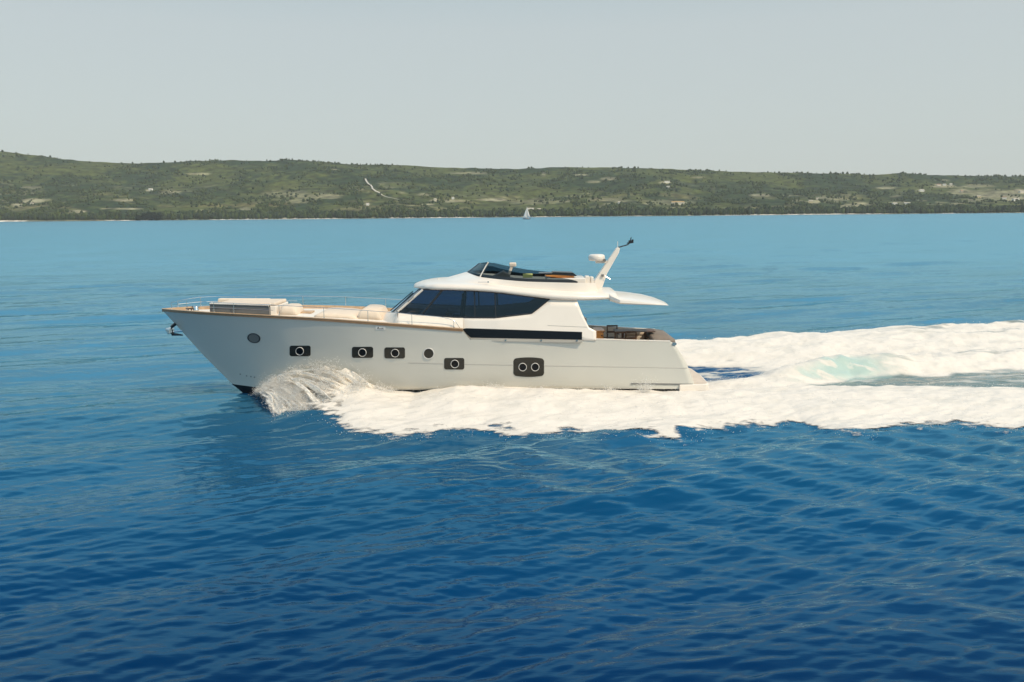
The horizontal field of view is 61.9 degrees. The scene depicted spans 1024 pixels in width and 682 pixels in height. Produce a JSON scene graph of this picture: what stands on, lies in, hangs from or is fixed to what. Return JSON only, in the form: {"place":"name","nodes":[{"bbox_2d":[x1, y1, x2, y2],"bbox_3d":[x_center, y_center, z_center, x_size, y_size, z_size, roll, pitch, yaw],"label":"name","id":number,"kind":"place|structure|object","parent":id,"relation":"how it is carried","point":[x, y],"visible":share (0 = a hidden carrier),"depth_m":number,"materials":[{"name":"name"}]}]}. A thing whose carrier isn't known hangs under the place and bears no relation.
{"place":"outdoors","nodes":[
{"label":"outdoors","id":0,"kind":"place"},
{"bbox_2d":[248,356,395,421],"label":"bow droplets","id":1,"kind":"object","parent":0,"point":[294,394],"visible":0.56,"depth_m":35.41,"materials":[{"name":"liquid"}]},
{"bbox_2d":[365,178,395,198],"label":"hill track","id":2,"kind":"structure","parent":0,"point":[374,189],"depth_m":3218.55,"materials":[{"name":"stone"}]},
{"bbox_2d":[0,213,1023,681],"bbox_3d":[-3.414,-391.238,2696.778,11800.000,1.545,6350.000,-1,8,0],"label":"sea","id":3,"kind":"structure","parent":0,"point":[178,509],"depth_m":24.05,"materials":[{"name":"liquid"}]},
{"bbox_2d":[255,366,385,412],"bbox_3d":[-7.972,2.088,34.981,8.212,2.000,3.809,2,9,13],"label":"bow spray","id":4,"kind":"object","parent":3,"relation":"on","point":[295,373],"visible":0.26,"depth_m":35.71,"materials":[{"name":"white liquid"}]},
{"bbox_2d":[162,237,708,393],"bbox_3d":[-3.498,-0.630,37.810,23.887,7.742,5.568,-1,8,0],"label":"motor yacht","id":5,"kind":"object","parent":3,"relation":"on","point":[488,323],"visible":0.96,"depth_m":35.79,"materials":[{"name":"paint"}]},
{"bbox_2d":[247,333,259,342],"bbox_3d":[-11.015,-0.119,36.377,0.652,0.454,0.198,2,9,19],"label":"round window","id":6,"kind":"structure","parent":5,"relation":"in","point":[253,338],"depth_m":36.37,"materials":[{"name":"black glass"}]},
{"bbox_2d":[289,346,310,355],"bbox_3d":[-8.969,0.425,36.068,1.027,0.506,0.191,1,9,12],"label":"hull window","id":7,"kind":"structure","parent":5,"relation":"in","point":[294,350],"depth_m":36.06,"materials":[{"name":"black glass"}]},
{"bbox_2d":[352,347,372,357],"bbox_3d":[-6.245,0.478,35.607,0.959,0.504,0.162,1,8,7],"label":"hull window","id":8,"kind":"structure","parent":5,"relation":"in","point":[357,352],"depth_m":35.60,"materials":[{"name":"black glass"}]},
{"bbox_2d":[384,347,404,358],"bbox_3d":[-4.883,0.500,35.471,0.909,0.496,0.152,0,8,6],"label":"hull window","id":9,"kind":"structure","parent":5,"relation":"in","point":[389,352],"depth_m":35.47,"materials":[{"name":"black glass"}]},
{"bbox_2d":[423,348,433,358],"bbox_3d":[-3.456,0.521,35.371,0.474,0.493,0.131,-1,8,0],"label":"round window","id":10,"kind":"structure","parent":5,"relation":"in","point":[428,353],"depth_m":35.36,"materials":[{"name":"black glass"}]},
{"bbox_2d":[444,358,463,369],"bbox_3d":[-2.406,0.949,35.489,0.864,0.517,0.156,-1,8,0],"label":"hull window","id":11,"kind":"structure","parent":5,"relation":"in","point":[449,363],"depth_m":35.48,"materials":[{"name":"black glass"}]},
{"bbox_2d":[397,289,549,317],"bbox_3d":[-1.631,-1.567,35.550,6.437,1.190,0.460,0,8,3],"label":"side window","id":12,"kind":"structure","parent":5,"relation":"in","point":[441,303],"depth_m":35.53,"materials":[{"name":"black glass"}]},
{"bbox_2d":[513,357,543,376],"bbox_3d":[0.700,1.095,35.629,1.308,0.874,0.190,-1,8,-3],"label":"hull window","id":13,"kind":"structure","parent":5,"relation":"in","point":[525,366],"depth_m":35.60,"materials":[{"name":"black glass"}]},
{"bbox_2d":[539,271,576,275],"bbox_3d":[1.974,-2.925,36.972,1.620,0.190,0.840,-1,8,0],"label":"folded cover","id":14,"kind":"object","parent":5,"relation":"on","point":[569,273],"visible":1,"depth_m":36.56,"materials":[{"name":"black"}]},
{"bbox_2d":[606,325,618,338],"bbox_3d":[4.559,-0.194,38.668,0.550,1.018,0.548,-1,8,0],"label":"cockpit chair","id":15,"kind":"object","parent":5,"relation":"on","point":[617,334],"visible":0.52,"depth_m":38.79,"materials":[{"name":"brown wood"}]},
{"bbox_2d":[613,331,625,338],"bbox_3d":[4.655,0.060,36.938,0.550,1.018,0.548,-1,8,0],"label":"cockpit chair","id":16,"kind":"object","parent":5,"relation":"on","point":[615,332],"visible":0.38,"depth_m":36.65,"materials":[{"name":"brown wood"}]},
{"bbox_2d":[623,331,636,339],"bbox_3d":[5.123,0.042,37.037,0.550,1.018,0.548,-1,8,0],"label":"cockpit chair","id":17,"kind":"object","parent":5,"relation":"on","point":[635,337],"visible":0.41,"depth_m":36.74,"materials":[{"name":"brown wood"}]},
{"bbox_2d":[613,329,654,339],"bbox_3d":[5.404,-0.027,37.810,1.750,0.912,0.850,-1,8,0],"label":"cockpit table","id":18,"kind":"object","parent":5,"relation":"on","point":[645,331],"visible":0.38,"depth_m":37.72,"materials":[{"name":"brown wood"}]},
{"bbox_2d":[646,328,674,342],"bbox_3d":[6.479,-0.264,37.877,0.968,0.271,3.237,-1,8,0],"label":"stern cover","id":19,"kind":"object","parent":5,"relation":"on","point":[657,334],"visible":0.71,"depth_m":37.09,"materials":[{"name":"beige fabric"}]},
{"bbox_2d":[523,208,530,218],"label":"sailing boat","id":20,"kind":"object","parent":3,"relation":"on","point":[527,213],"visible":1,"depth_m":1463.27,"materials":[{"name":"white paint"}]},
{"bbox_2d":[305,320,1023,437],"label":"wake foam","id":21,"kind":"object","parent":3,"relation":"on","point":[868,366],"visible":0.84,"depth_m":34.83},
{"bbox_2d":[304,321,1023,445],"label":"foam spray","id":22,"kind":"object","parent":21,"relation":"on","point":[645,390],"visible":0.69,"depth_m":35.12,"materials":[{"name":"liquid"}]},
{"bbox_2d":[0,151,1023,221],"bbox_3d":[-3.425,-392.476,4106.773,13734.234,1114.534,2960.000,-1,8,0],"label":"hills","id":23,"kind":"structure","parent":0,"point":[528,194],"depth_m":3446.12,"materials":[{"name":"green plant"}]},
{"bbox_2d":[151,212,156,218],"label":"pine tree","id":24,"kind":"object","parent":23,"relation":"on","point":[153,214],"visible":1,"depth_m":2673.38,"materials":[{"name":"green plant"}]},
{"bbox_2d":[156,212,161,219],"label":"pine tree","id":25,"kind":"object","parent":23,"relation":"on","point":[159,216],"visible":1,"depth_m":2674.18,"materials":[{"name":"green plant"}]},
{"bbox_2d":[0,150,1023,219],"bbox_3d":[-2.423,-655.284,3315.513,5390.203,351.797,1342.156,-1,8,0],"label":"hillside woodland","id":26,"kind":"object","parent":23,"relation":"on","point":[272,212],"visible":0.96,"depth_m":3003.78,"materials":[{"name":"green plant"}]},
{"bbox_2d":[671,201,683,204],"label":"house","id":27,"kind":"structure","parent":23,"relation":"on","point":[679,202],"depth_m":2994.65,"materials":[{"name":"beige"}]},
{"bbox_2d":[0,0,1023,176],"label":"sky","id":28,"kind":"structure","parent":0,"point":[876,87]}
]}

